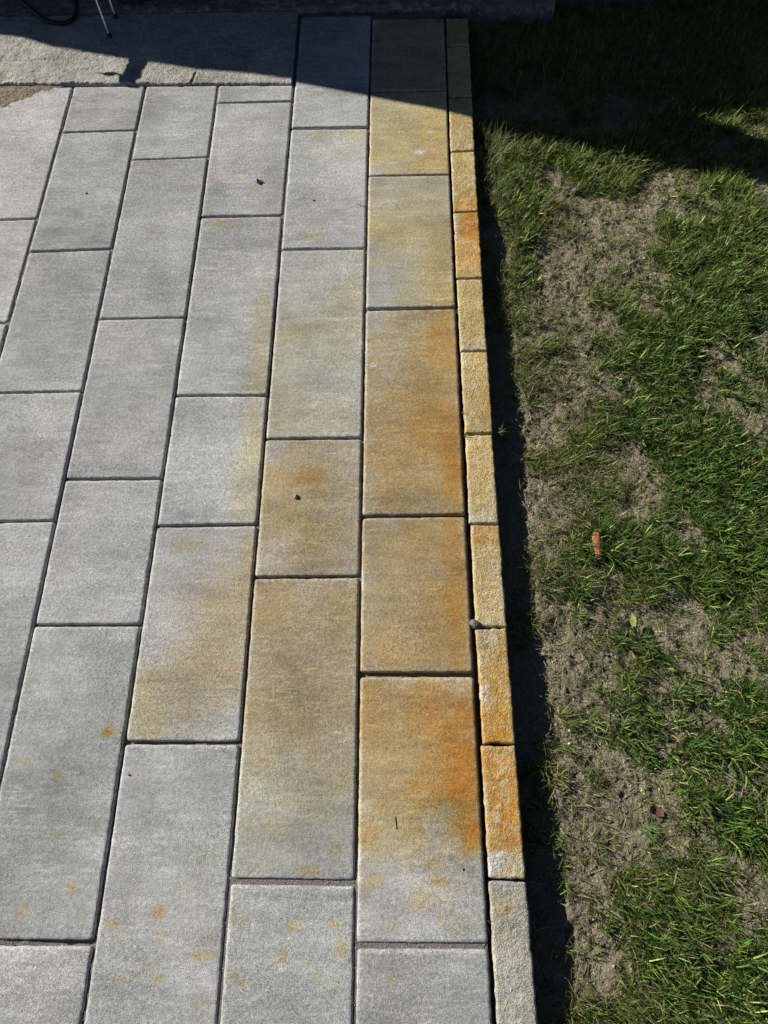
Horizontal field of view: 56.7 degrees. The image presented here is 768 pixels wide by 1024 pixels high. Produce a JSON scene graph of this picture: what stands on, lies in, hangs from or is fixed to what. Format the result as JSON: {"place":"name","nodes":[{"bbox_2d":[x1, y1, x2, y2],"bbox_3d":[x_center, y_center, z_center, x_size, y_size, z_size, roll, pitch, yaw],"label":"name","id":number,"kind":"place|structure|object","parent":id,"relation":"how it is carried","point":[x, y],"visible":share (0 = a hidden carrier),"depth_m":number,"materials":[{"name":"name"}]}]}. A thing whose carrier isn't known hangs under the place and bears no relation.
{"place":"outdoors","nodes":[
{"label":"outdoors","id":0,"kind":"place"},
{"bbox_2d":[0,11,297,87],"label":"pavement","id":1,"kind":"structure","parent":0,"point":[217,49],"depth_m":2.46,"materials":[{"name":"concrete"}]},
{"bbox_2d":[19,0,147,25],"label":"garden hose","id":2,"kind":"object","parent":1,"relation":"on","point":[73,18],"visible":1,"depth_m":2.53,"materials":[{"name":"rubber"}]},
{"bbox_2d":[95,0,117,38],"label":"plant stand","id":3,"kind":"object","parent":1,"relation":"on","point":[109,34],"visible":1,"depth_m":2.48,"materials":[{"name":"metal"}]},
{"bbox_2d":[0,13,491,1023],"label":"patio","id":4,"kind":"structure","parent":0,"point":[282,689],"depth_m":1.69,"materials":[{"name":"grey stone"}]},
{"bbox_2d":[0,85,73,107],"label":"sand heap","id":5,"kind":"object","parent":4,"relation":"on","point":[16,97],"visible":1,"depth_m":2.39,"materials":[{"name":"beige sand"}]},
{"bbox_2d":[0,85,87,127],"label":"sand grains","id":6,"kind":"object","parent":5,"relation":"on","point":[22,94],"visible":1,"depth_m":2.39},
{"bbox_2d":[0,87,484,1021],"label":"joint grit","id":7,"kind":"object","parent":4,"relation":"in","point":[250,621],"visible":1,"depth_m":1.53,"materials":[{"name":"grey sand"}]},
{"bbox_2d":[469,619,479,628],"bbox_3d":[0.205,0.254,1.612,0.024,0.021,0.023,0,66,1],"label":"pebble","id":8,"kind":"object","parent":4,"relation":"on","point":[474,623],"visible":1,"depth_m":1.60,"materials":[{"name":"grey stone"}]},
{"bbox_2d":[468,0,767,1023],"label":"lawn","id":9,"kind":"structure","parent":0,"point":[528,707],"depth_m":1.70,"materials":[{"name":"green plant"}]},
{"bbox_2d":[485,187,510,214],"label":"grass tuft","id":10,"kind":"object","parent":9,"relation":"on","point":[489,207],"visible":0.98,"depth_m":2.19,"materials":[{"name":"green plant"}]},
{"bbox_2d":[481,163,515,192],"bbox_3d":[0.356,-1.043,2.209,0.110,0.070,0.099,0,66,1],"label":"grass tuft","id":11,"kind":"object","parent":9,"relation":"on","point":[496,184],"visible":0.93,"depth_m":2.21,"materials":[{"name":"green plant"}]},
{"bbox_2d":[493,424,508,434],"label":"grass tuft","id":12,"kind":"object","parent":9,"relation":"on","point":[499,431],"visible":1,"depth_m":1.83,"materials":[{"name":"green plant"}]},
{"bbox_2d":[480,118,527,168],"bbox_3d":[0.389,-1.180,2.253,0.167,0.107,0.149,0,66,1],"label":"grass tuft","id":13,"kind":"object","parent":9,"relation":"on","point":[488,153],"visible":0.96,"depth_m":2.26,"materials":[{"name":"green plant"}]},
{"bbox_2d":[571,188,578,193],"bbox_3d":[0.600,-1.007,2.232,0.024,0.022,0.019,0,66,1],"label":"stone","id":14,"kind":"object","parent":9,"relation":"on","point":[573,190],"visible":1,"depth_m":2.23,"materials":[{"name":"grey stone"}]},
{"bbox_2d":[592,532,601,555],"bbox_3d":[0.514,0.077,1.716,0.021,0.012,0.060,-1,71,10],"label":"shard","id":15,"kind":"object","parent":9,"relation":"on","point":[598,540],"visible":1,"depth_m":1.71,"materials":[{"name":"ceramic"}]},
{"bbox_2d":[600,533,634,553],"bbox_3d":[0.571,0.078,1.723,0.102,0.038,0.065,14,67,7],"label":"grass tuft","id":16,"kind":"object","parent":9,"relation":"on","point":[621,540],"visible":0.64,"depth_m":1.73,"materials":[{"name":"green plant"}]},
{"bbox_2d":[620,613,635,628],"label":"green leaf","id":17,"kind":"object","parent":9,"relation":"on","point":[631,621],"visible":1,"depth_m":1.65,"materials":[{"name":"plant"}]},
{"bbox_2d":[627,620,659,661],"bbox_3d":[0.598,0.296,1.633,0.086,0.039,0.097,-34,69,-13],"label":"grass tuft","id":18,"kind":"object","parent":9,"relation":"on","point":[645,634],"visible":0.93,"depth_m":1.64,"materials":[{"name":"green plant"}]},
{"bbox_2d":[640,821,669,852],"bbox_3d":[0.564,0.675,1.468,0.062,0.043,0.069,13,67,7],"label":"grass tuft","id":19,"kind":"object","parent":9,"relation":"on","point":[649,832],"visible":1,"depth_m":1.48,"materials":[{"name":"green plant"}]},
{"bbox_2d":[649,805,663,816],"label":"dead leaf","id":20,"kind":"object","parent":9,"relation":"on","point":[655,810],"visible":1,"depth_m":1.49,"materials":[{"name":"brown plant"}]},
{"bbox_2d":[648,843,681,873],"bbox_3d":[0.574,0.706,1.448,0.068,0.034,0.065,22,68,11],"label":"grass tuft","id":21,"kind":"object","parent":9,"relation":"on","point":[660,857],"visible":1,"depth_m":1.45,"materials":[{"name":"green plant"}]},
{"bbox_2d":[677,844,725,873],"bbox_3d":[0.648,0.706,1.456,0.132,0.014,0.014,-26,68,-10],"label":"twig","id":22,"kind":"object","parent":9,"relation":"on","point":[702,854],"visible":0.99,"depth_m":1.45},
{"bbox_2d":[687,841,723,893],"bbox_3d":[0.645,0.720,1.437,0.067,0.040,0.105,24,68,11],"label":"grass tuft","id":23,"kind":"object","parent":9,"relation":"on","point":[705,865],"visible":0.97,"depth_m":1.44,"materials":[{"name":"green plant"}]},
{"label":"ground","id":24,"kind":"structure","parent":0,"visible":0},
{"bbox_2d":[0,0,554,35],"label":"step","id":25,"kind":"object","parent":24,"relation":"on","point":[486,11],"visible":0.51,"depth_m":2.54,"materials":[{"name":"stone"}]},
{"bbox_2d":[445,18,537,1023],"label":"kerb","id":26,"kind":"structure","parent":24,"relation":"on","point":[512,993],"depth_m":1.64,"materials":[{"name":"stone"}]}
]}

